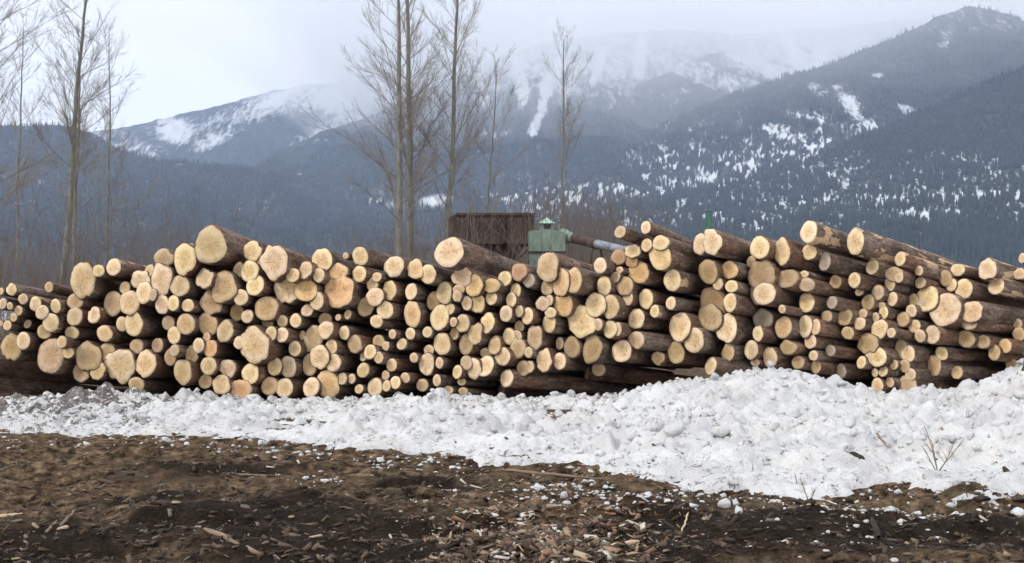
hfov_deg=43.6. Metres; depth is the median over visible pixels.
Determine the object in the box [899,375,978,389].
log
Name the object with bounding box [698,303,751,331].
log
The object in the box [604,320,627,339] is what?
log
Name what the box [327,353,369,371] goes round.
log
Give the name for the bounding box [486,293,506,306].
log
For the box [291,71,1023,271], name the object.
ridge
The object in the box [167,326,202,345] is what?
log
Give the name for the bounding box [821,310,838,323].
log
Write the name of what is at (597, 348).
log
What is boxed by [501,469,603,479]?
stick
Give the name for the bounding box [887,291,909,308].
log
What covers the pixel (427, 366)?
log
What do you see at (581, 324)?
log
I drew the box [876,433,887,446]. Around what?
stick
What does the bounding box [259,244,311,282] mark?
log
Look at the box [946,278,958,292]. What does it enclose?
log
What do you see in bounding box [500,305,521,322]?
log
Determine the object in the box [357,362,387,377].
log
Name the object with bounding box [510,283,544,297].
log
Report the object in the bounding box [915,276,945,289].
log
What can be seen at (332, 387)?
log
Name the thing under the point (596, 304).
log
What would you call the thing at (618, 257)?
log
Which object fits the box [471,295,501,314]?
log
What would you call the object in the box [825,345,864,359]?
log
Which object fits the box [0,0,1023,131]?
sky
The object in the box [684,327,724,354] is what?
log
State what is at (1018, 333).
log
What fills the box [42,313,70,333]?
log
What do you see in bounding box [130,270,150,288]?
log
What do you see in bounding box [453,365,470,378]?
log
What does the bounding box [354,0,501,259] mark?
bare tree
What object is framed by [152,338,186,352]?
log
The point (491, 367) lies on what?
log
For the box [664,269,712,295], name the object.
log
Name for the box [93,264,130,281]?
log
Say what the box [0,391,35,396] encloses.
log
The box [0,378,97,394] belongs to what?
log
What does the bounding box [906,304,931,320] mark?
log
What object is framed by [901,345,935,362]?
log
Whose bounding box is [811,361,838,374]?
log
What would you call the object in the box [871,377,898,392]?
log
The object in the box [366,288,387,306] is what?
log
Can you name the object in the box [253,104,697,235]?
valley forest
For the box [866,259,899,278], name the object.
log
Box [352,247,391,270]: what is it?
log
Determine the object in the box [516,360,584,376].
log
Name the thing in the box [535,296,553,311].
log
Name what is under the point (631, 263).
log
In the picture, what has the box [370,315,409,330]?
log
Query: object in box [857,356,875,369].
log
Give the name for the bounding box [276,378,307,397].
log
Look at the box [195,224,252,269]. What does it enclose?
log
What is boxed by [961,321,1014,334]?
log
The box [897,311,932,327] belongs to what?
log
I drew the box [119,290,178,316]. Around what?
log
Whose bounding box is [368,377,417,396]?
log
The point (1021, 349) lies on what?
log
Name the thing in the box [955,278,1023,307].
log
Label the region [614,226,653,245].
log
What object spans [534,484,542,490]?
snow lump
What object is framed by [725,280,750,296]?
log
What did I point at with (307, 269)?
log
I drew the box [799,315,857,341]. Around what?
log
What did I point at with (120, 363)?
log
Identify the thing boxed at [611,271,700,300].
log
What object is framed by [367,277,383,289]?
log
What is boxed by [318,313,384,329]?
log
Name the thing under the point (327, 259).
log
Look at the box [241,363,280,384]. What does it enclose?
log
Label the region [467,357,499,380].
log
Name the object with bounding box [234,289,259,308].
log
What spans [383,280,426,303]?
log
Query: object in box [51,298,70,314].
log
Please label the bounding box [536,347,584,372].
log
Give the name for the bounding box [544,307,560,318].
log
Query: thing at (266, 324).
log
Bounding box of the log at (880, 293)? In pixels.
[871,285,890,302]
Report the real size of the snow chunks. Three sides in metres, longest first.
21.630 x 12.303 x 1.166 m
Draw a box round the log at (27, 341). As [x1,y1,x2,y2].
[16,332,44,351]
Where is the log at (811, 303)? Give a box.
[799,292,839,314]
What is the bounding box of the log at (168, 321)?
[162,315,178,330]
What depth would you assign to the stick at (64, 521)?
9.43 m
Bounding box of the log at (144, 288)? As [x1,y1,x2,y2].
[136,281,154,306]
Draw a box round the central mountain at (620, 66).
[223,19,931,234]
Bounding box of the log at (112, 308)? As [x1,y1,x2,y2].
[104,291,125,317]
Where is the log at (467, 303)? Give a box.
[461,296,472,311]
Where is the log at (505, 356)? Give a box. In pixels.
[494,347,535,366]
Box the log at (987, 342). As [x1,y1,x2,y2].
[977,335,1004,349]
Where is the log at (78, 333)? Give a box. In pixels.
[65,326,98,339]
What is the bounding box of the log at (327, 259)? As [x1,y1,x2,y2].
[312,248,378,270]
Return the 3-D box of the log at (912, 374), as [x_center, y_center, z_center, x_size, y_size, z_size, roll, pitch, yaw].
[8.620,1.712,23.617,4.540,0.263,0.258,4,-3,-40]
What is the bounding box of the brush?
[0,143,699,352]
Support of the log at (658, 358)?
on the log at (679, 354)
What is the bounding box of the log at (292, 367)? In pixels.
[282,355,308,377]
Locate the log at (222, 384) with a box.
[212,374,237,394]
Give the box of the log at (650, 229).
[641,221,693,245]
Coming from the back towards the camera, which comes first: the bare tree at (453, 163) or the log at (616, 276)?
the bare tree at (453, 163)
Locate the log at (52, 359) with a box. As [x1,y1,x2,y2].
[37,338,76,375]
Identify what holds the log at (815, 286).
on the log at (811, 303)
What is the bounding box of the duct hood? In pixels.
[528,218,565,266]
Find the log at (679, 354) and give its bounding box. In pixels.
[667,341,721,366]
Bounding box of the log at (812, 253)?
[802,244,867,262]
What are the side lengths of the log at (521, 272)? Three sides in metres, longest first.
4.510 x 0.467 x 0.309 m
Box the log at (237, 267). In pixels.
[233,262,243,277]
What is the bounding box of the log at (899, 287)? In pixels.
[885,279,919,294]
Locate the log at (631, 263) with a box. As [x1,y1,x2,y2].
[625,257,650,267]
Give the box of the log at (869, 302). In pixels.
[861,294,879,311]
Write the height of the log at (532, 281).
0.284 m
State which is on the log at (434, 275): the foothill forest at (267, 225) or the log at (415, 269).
the log at (415, 269)
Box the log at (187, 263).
[174,242,232,277]
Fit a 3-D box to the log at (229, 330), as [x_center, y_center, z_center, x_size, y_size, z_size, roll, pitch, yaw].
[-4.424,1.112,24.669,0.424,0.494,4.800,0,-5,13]
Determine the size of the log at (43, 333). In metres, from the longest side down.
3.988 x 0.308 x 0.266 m
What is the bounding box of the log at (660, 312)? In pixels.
[650,305,697,319]
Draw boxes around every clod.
[849,452,864,459]
[1002,466,1009,471]
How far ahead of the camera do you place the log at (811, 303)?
22.43 m
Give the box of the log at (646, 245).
[641,238,652,252]
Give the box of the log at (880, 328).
[871,319,908,339]
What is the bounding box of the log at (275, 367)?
[267,357,283,376]
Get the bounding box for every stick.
[44,520,56,532]
[59,509,75,525]
[203,527,263,555]
[227,472,272,475]
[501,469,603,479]
[681,512,688,530]
[870,517,880,538]
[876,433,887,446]
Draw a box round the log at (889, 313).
[879,306,905,320]
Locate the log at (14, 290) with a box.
[6,283,67,299]
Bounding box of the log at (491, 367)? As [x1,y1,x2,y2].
[479,355,516,376]
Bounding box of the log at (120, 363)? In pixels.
[103,348,175,384]
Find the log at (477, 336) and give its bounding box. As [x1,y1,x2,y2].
[468,322,502,345]
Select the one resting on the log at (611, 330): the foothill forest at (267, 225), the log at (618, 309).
the log at (618, 309)
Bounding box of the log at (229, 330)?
[217,319,252,343]
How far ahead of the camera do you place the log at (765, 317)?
22.67 m
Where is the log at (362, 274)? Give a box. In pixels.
[352,265,387,284]
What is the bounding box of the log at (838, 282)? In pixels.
[830,275,855,292]
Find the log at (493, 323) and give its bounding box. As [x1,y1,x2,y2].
[481,312,514,334]
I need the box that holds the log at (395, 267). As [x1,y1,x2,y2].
[384,256,437,287]
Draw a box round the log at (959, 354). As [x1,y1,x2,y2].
[935,346,1005,362]
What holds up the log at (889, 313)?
on the log at (862, 323)
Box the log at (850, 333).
[841,326,870,339]
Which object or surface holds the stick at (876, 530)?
on the ground
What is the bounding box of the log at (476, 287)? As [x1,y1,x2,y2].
[465,274,489,296]
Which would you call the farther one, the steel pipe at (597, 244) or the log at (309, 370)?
the steel pipe at (597, 244)
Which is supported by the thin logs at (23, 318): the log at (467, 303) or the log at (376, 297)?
the log at (467, 303)
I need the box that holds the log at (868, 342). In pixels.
[857,332,896,354]
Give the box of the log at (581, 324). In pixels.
[567,304,627,339]
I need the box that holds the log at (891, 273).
[885,266,919,281]
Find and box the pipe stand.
[589,249,602,263]
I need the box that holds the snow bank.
[0,364,1023,505]
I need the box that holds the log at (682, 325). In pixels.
[669,312,701,342]
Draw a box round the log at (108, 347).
[100,343,129,359]
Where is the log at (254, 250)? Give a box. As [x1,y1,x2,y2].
[243,240,266,261]
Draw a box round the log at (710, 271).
[698,259,748,284]
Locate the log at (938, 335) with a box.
[926,325,961,345]
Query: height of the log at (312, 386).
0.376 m
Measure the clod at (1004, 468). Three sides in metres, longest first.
0.097 x 0.068 x 0.062 m
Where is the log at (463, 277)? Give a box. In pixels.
[451,267,497,286]
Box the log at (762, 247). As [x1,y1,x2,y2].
[750,235,776,261]
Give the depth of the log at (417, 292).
22.48 m
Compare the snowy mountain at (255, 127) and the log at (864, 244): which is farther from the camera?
the snowy mountain at (255, 127)
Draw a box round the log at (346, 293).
[324,276,368,310]
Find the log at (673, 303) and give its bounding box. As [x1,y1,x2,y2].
[666,296,700,313]
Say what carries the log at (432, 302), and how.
on the log at (440, 316)
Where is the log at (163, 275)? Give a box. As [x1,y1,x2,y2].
[151,262,195,295]
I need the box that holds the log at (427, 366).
[419,352,460,375]
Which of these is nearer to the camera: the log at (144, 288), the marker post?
the log at (144, 288)
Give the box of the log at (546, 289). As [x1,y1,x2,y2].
[541,281,554,295]
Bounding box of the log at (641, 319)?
[628,308,669,332]
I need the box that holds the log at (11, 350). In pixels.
[0,332,129,361]
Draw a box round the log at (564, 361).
[554,352,651,370]
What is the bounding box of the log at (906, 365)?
[900,359,927,372]
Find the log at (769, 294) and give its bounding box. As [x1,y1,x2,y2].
[753,282,801,307]
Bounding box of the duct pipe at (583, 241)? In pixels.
[570,233,597,249]
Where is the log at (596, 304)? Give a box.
[585,292,626,321]
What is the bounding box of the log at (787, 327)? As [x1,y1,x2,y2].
[775,316,804,339]
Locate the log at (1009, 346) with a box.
[999,338,1023,354]
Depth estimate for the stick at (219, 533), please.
8.63 m
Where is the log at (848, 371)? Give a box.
[836,363,875,378]
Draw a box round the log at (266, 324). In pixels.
[262,321,278,326]
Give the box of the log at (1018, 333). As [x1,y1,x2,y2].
[1012,327,1023,340]
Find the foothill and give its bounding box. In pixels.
[0,125,421,282]
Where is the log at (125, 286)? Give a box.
[119,281,136,293]
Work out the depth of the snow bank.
16.14 m
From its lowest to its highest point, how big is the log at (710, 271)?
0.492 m
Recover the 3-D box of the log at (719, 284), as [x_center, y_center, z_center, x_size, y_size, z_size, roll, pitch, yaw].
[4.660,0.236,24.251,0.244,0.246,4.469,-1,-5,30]
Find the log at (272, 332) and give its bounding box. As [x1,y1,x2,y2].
[265,326,279,340]
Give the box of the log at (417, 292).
[405,283,436,302]
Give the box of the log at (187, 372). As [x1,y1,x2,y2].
[174,359,203,385]
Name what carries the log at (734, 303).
on the log at (735, 329)
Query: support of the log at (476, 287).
on the log at (467, 303)
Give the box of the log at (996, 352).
[988,344,1023,361]
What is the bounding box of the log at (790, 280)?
[777,269,805,293]
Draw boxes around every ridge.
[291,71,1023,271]
[484,6,1023,215]
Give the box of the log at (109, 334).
[97,325,154,343]
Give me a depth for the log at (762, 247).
22.36 m
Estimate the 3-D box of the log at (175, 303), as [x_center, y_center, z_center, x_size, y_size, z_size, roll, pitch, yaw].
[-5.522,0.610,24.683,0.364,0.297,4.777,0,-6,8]
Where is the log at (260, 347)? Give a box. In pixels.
[240,325,290,365]
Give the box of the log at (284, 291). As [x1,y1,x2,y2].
[274,279,309,306]
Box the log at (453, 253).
[434,236,520,276]
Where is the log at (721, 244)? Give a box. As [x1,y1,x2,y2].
[703,229,751,263]
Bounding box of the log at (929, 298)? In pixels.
[916,285,950,312]
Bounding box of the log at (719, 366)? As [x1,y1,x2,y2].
[705,357,872,385]
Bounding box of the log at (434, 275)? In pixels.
[421,264,453,286]
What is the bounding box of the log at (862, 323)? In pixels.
[854,317,873,330]
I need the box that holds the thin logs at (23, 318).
[0,252,1023,394]
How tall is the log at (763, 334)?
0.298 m
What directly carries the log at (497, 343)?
on the log at (491, 367)
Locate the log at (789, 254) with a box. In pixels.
[774,236,843,276]
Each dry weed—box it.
[800,478,815,498]
[921,426,964,470]
[934,487,945,510]
[960,481,968,496]
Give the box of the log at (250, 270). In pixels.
[240,260,266,281]
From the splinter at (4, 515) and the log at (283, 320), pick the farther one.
the log at (283, 320)
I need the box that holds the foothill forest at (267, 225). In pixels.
[0,120,431,298]
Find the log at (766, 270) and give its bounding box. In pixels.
[748,259,787,287]
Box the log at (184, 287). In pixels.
[170,275,205,300]
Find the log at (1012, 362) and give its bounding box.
[1005,358,1019,367]
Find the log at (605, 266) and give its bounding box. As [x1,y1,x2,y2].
[594,257,618,276]
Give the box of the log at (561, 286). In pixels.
[552,267,587,299]
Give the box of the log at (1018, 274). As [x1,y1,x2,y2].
[1013,268,1023,281]
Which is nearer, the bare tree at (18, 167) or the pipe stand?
the pipe stand
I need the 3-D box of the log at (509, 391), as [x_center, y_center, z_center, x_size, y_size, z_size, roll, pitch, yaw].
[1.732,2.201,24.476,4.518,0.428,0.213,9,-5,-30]
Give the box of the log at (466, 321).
[456,314,481,332]
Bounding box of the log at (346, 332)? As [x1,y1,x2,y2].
[339,325,388,340]
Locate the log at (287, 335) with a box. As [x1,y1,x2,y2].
[277,327,301,343]
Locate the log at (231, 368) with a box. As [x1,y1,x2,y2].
[219,359,248,378]
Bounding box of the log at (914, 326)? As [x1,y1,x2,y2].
[908,319,934,332]
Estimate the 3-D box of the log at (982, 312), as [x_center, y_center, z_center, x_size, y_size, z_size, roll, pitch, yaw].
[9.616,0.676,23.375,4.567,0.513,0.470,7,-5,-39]
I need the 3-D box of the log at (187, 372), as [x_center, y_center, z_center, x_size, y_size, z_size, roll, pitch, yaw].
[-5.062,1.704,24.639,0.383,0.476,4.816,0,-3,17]
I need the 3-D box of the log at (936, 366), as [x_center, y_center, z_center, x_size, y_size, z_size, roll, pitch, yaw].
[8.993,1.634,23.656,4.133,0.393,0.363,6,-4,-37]
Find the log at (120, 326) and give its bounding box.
[116,316,126,332]
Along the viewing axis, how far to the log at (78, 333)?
22.62 m
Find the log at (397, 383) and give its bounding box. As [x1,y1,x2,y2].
[390,376,417,389]
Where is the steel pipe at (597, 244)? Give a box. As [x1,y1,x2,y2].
[593,239,625,251]
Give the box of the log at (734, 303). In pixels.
[723,293,797,316]
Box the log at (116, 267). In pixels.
[106,258,146,278]
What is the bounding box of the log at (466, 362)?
[460,355,481,370]
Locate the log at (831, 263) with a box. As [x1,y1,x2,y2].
[819,252,884,279]
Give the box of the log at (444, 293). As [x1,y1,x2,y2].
[436,281,461,304]
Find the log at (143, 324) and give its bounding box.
[124,312,167,338]
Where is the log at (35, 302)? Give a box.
[29,296,51,311]
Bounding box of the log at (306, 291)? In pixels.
[294,280,324,302]
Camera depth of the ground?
10.33 m
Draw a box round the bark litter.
[361,463,716,562]
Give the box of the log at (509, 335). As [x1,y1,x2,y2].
[503,327,515,345]
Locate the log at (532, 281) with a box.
[522,273,542,290]
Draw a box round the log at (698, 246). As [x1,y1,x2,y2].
[693,233,728,261]
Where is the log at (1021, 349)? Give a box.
[1020,341,1023,370]
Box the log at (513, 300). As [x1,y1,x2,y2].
[506,292,537,307]
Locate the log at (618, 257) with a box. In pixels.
[610,249,628,267]
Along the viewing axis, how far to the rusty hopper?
33.13 m
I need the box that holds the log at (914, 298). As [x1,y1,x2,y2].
[909,293,918,304]
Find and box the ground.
[0,311,1023,562]
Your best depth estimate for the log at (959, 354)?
22.53 m
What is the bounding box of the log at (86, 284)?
[70,261,121,302]
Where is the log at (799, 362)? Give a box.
[792,355,856,370]
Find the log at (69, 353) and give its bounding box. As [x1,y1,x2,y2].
[63,348,76,358]
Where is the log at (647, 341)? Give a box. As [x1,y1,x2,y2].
[628,331,721,356]
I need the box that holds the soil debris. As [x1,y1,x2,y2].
[0,429,1023,562]
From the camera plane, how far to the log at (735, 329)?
22.37 m
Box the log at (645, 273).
[628,261,666,289]
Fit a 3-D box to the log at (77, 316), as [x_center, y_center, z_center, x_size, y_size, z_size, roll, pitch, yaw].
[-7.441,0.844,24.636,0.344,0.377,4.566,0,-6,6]
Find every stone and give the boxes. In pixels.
[973,495,990,502]
[1011,497,1023,501]
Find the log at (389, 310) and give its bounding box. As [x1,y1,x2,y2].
[377,301,405,319]
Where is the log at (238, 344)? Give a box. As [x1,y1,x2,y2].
[233,336,242,349]
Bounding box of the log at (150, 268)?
[145,264,154,276]
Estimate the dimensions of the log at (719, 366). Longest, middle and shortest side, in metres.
4.034 x 0.396 x 0.338 m
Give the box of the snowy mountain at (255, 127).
[90,83,414,163]
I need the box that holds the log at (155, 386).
[128,377,204,393]
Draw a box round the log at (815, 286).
[798,277,862,301]
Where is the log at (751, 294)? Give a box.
[750,287,777,308]
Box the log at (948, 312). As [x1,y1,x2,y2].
[929,292,970,329]
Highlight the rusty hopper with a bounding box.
[448,213,534,264]
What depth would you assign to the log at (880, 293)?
22.37 m
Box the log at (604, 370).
[592,364,673,376]
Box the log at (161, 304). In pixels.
[155,295,182,315]
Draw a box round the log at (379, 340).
[373,335,398,346]
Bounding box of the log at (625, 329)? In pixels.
[616,322,670,336]
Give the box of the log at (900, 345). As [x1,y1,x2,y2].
[895,339,953,359]
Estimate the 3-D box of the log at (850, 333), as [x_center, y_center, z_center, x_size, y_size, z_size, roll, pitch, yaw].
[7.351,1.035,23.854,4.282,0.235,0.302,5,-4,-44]
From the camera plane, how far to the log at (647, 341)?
22.38 m
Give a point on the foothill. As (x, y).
(273, 196)
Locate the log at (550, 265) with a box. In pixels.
[536,252,594,283]
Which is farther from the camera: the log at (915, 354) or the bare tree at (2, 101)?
the bare tree at (2, 101)
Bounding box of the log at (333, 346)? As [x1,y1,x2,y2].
[326,339,359,355]
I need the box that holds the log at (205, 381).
[198,374,216,388]
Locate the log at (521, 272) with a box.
[512,263,537,282]
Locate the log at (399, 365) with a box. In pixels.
[386,358,419,371]
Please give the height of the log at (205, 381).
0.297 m
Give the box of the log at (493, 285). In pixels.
[485,278,510,294]
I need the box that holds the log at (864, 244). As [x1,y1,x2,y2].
[847,227,959,271]
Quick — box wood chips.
[11,383,997,562]
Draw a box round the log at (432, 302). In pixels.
[427,291,440,310]
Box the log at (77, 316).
[67,307,101,328]
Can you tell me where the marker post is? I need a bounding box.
[705,211,711,228]
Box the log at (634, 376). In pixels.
[584,364,705,384]
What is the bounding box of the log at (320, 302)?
[310,292,345,313]
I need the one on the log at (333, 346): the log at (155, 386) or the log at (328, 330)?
the log at (328, 330)
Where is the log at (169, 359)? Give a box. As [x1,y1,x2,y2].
[164,348,185,366]
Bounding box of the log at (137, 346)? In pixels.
[129,339,152,354]
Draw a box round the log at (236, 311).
[230,304,254,321]
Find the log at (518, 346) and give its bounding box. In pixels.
[510,338,530,358]
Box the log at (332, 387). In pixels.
[317,369,362,398]
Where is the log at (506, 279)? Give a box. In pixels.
[498,271,522,287]
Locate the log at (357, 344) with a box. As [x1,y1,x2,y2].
[347,335,373,353]
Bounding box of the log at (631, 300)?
[623,293,641,307]
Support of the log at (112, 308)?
on the log at (97, 315)
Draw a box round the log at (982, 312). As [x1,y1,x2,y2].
[962,301,1023,324]
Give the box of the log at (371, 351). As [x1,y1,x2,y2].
[364,344,410,359]
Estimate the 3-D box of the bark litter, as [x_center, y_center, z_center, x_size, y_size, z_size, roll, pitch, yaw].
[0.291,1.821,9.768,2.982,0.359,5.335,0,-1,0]
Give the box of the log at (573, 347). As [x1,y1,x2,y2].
[564,336,676,369]
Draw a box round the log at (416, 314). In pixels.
[404,300,431,328]
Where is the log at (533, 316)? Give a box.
[522,307,544,325]
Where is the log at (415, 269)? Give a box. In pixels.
[407,258,454,280]
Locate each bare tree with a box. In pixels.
[0,0,80,217]
[0,7,90,332]
[8,0,145,285]
[31,8,162,265]
[42,39,129,269]
[294,0,474,256]
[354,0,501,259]
[354,0,504,236]
[429,43,537,212]
[541,18,593,229]
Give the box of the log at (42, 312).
[35,305,53,319]
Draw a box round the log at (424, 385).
[416,378,443,391]
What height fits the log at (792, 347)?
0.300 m
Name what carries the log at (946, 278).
on the log at (929, 298)
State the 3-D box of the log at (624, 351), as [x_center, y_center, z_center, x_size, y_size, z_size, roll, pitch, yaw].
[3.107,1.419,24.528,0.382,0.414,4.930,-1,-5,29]
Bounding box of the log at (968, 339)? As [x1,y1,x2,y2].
[958,330,1013,348]
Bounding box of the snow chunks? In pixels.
[0,358,1023,522]
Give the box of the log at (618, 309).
[604,294,642,321]
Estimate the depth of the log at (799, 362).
22.43 m
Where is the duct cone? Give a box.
[559,228,573,244]
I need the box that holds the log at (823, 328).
[812,319,857,340]
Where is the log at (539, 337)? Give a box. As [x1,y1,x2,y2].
[527,325,569,350]
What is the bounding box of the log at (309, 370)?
[302,353,356,376]
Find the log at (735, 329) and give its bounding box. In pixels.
[716,313,779,344]
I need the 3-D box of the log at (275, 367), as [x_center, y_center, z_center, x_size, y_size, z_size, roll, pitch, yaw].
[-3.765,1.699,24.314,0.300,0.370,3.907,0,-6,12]
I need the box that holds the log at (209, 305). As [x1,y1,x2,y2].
[199,290,232,318]
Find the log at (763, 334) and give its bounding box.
[752,325,803,343]
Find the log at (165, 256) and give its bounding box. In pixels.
[153,248,174,266]
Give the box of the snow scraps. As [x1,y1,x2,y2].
[1,400,990,562]
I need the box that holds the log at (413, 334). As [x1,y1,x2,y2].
[405,327,433,342]
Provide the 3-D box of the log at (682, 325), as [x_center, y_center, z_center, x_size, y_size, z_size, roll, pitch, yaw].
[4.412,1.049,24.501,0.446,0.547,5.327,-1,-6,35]
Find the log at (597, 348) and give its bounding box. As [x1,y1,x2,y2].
[582,334,693,368]
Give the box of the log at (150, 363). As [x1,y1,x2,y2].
[136,349,174,378]
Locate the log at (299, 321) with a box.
[290,313,319,329]
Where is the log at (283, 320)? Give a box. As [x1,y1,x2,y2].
[277,315,306,330]
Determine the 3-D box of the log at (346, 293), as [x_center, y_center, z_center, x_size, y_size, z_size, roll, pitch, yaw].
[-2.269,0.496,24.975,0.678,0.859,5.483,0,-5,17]
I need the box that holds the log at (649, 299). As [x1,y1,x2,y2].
[639,288,679,310]
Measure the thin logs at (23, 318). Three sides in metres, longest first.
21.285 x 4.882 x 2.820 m
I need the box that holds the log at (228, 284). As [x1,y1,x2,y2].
[211,270,246,304]
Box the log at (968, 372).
[951,365,1005,379]
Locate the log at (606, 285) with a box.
[597,276,700,296]
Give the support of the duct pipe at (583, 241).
on the steel pipe at (597, 244)
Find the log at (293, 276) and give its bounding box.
[286,268,302,283]
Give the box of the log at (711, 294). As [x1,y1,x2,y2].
[700,286,750,316]
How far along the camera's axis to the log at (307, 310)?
22.53 m
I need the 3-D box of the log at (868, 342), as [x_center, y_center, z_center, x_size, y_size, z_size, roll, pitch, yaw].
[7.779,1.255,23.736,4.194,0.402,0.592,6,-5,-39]
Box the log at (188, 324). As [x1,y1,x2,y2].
[177,313,202,336]
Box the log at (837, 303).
[826,296,862,311]
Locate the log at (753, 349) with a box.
[744,340,779,360]
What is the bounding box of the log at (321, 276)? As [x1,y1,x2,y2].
[313,268,329,283]
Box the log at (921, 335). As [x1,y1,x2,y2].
[914,329,986,349]
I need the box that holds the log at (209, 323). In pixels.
[198,313,232,335]
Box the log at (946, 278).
[939,269,988,286]
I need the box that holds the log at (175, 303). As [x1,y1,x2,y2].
[168,295,200,314]
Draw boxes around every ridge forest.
[533,3,1023,217]
[565,65,1023,267]
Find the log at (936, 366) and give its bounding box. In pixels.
[927,354,1005,376]
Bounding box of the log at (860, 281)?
[848,272,884,291]
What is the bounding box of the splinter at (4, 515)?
[0,513,22,516]
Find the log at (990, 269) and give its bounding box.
[978,258,1022,281]
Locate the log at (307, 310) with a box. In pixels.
[301,304,371,325]
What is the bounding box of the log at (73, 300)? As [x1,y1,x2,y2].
[67,293,103,309]
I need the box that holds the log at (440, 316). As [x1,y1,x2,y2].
[430,304,457,331]
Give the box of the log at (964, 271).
[950,264,988,282]
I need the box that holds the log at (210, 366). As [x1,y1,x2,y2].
[200,357,247,375]
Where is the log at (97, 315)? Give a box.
[88,306,117,325]
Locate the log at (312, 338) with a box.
[303,325,327,352]
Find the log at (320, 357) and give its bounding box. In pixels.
[310,344,331,370]
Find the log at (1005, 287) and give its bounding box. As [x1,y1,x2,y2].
[988,278,1023,299]
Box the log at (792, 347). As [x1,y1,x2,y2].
[780,339,811,356]
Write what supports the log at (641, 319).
on the log at (647, 341)
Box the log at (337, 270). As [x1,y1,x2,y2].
[328,263,354,278]
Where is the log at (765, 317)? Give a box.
[752,308,796,326]
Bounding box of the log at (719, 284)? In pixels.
[713,278,728,291]
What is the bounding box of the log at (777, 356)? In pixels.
[763,347,794,368]
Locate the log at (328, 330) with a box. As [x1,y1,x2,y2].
[318,321,388,340]
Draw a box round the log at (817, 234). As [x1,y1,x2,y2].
[800,220,869,261]
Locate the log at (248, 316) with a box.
[241,309,261,325]
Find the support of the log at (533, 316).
on the log at (539, 337)
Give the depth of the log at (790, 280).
22.30 m
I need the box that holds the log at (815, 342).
[804,334,857,350]
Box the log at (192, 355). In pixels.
[185,345,206,362]
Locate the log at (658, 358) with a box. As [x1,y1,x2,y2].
[651,351,704,367]
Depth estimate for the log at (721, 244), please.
22.36 m
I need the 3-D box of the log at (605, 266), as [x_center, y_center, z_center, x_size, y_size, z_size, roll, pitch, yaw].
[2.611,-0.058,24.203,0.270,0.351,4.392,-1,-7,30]
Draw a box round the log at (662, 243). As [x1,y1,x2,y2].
[652,235,724,262]
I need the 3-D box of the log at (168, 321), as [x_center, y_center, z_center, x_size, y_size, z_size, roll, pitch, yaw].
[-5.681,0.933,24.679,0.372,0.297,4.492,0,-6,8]
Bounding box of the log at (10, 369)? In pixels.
[0,355,128,386]
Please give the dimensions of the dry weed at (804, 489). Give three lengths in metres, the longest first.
0.224 x 0.146 x 0.049 m
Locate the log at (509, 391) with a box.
[498,384,566,395]
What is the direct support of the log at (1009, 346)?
on the log at (996, 352)
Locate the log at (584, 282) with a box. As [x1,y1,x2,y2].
[568,266,604,295]
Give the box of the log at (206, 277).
[196,267,218,289]
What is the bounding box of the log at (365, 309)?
[357,297,377,317]
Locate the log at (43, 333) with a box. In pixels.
[37,324,125,344]
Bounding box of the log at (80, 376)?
[73,364,117,382]
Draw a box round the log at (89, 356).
[76,340,103,371]
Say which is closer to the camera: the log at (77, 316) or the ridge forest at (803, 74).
the log at (77, 316)
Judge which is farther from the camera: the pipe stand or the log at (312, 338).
the pipe stand
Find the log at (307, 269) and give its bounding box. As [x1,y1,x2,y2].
[299,261,318,280]
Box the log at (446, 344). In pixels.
[434,332,464,357]
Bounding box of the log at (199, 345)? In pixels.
[193,338,205,353]
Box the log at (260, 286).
[246,275,275,297]
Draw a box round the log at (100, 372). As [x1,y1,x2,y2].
[90,362,116,379]
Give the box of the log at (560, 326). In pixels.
[542,315,574,335]
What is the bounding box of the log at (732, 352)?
[721,343,750,360]
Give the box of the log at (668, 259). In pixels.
[649,248,700,274]
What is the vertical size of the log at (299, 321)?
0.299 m
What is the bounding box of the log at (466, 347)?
[459,333,487,355]
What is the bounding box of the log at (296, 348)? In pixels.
[288,340,307,356]
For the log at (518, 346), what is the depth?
22.36 m
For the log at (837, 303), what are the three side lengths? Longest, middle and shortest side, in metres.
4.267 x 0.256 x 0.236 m
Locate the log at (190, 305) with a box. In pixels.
[181,299,204,314]
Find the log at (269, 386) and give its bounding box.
[261,376,285,395]
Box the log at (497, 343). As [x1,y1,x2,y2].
[488,335,509,354]
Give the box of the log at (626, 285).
[616,276,655,295]
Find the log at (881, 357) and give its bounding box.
[865,347,899,367]
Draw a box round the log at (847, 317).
[838,309,859,326]
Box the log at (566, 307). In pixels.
[554,295,585,317]
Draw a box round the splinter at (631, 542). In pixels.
[611,540,638,545]
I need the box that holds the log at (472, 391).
[458,387,497,395]
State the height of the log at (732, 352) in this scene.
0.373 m
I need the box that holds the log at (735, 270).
[722,260,749,282]
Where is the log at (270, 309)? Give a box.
[255,296,301,321]
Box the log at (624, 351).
[612,339,655,363]
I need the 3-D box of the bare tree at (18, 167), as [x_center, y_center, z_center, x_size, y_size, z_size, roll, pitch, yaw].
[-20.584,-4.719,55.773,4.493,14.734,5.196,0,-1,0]
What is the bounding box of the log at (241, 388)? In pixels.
[230,379,267,397]
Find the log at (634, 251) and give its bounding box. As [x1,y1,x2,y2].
[625,244,649,261]
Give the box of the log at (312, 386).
[303,377,321,397]
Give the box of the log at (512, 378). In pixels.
[500,369,645,393]
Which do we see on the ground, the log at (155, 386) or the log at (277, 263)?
the log at (155, 386)
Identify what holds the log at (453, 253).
on the log at (476, 287)
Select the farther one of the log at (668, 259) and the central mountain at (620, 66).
the central mountain at (620, 66)
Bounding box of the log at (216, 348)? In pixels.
[204,340,245,358]
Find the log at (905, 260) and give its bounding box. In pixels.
[894,251,950,271]
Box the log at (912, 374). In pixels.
[905,368,982,380]

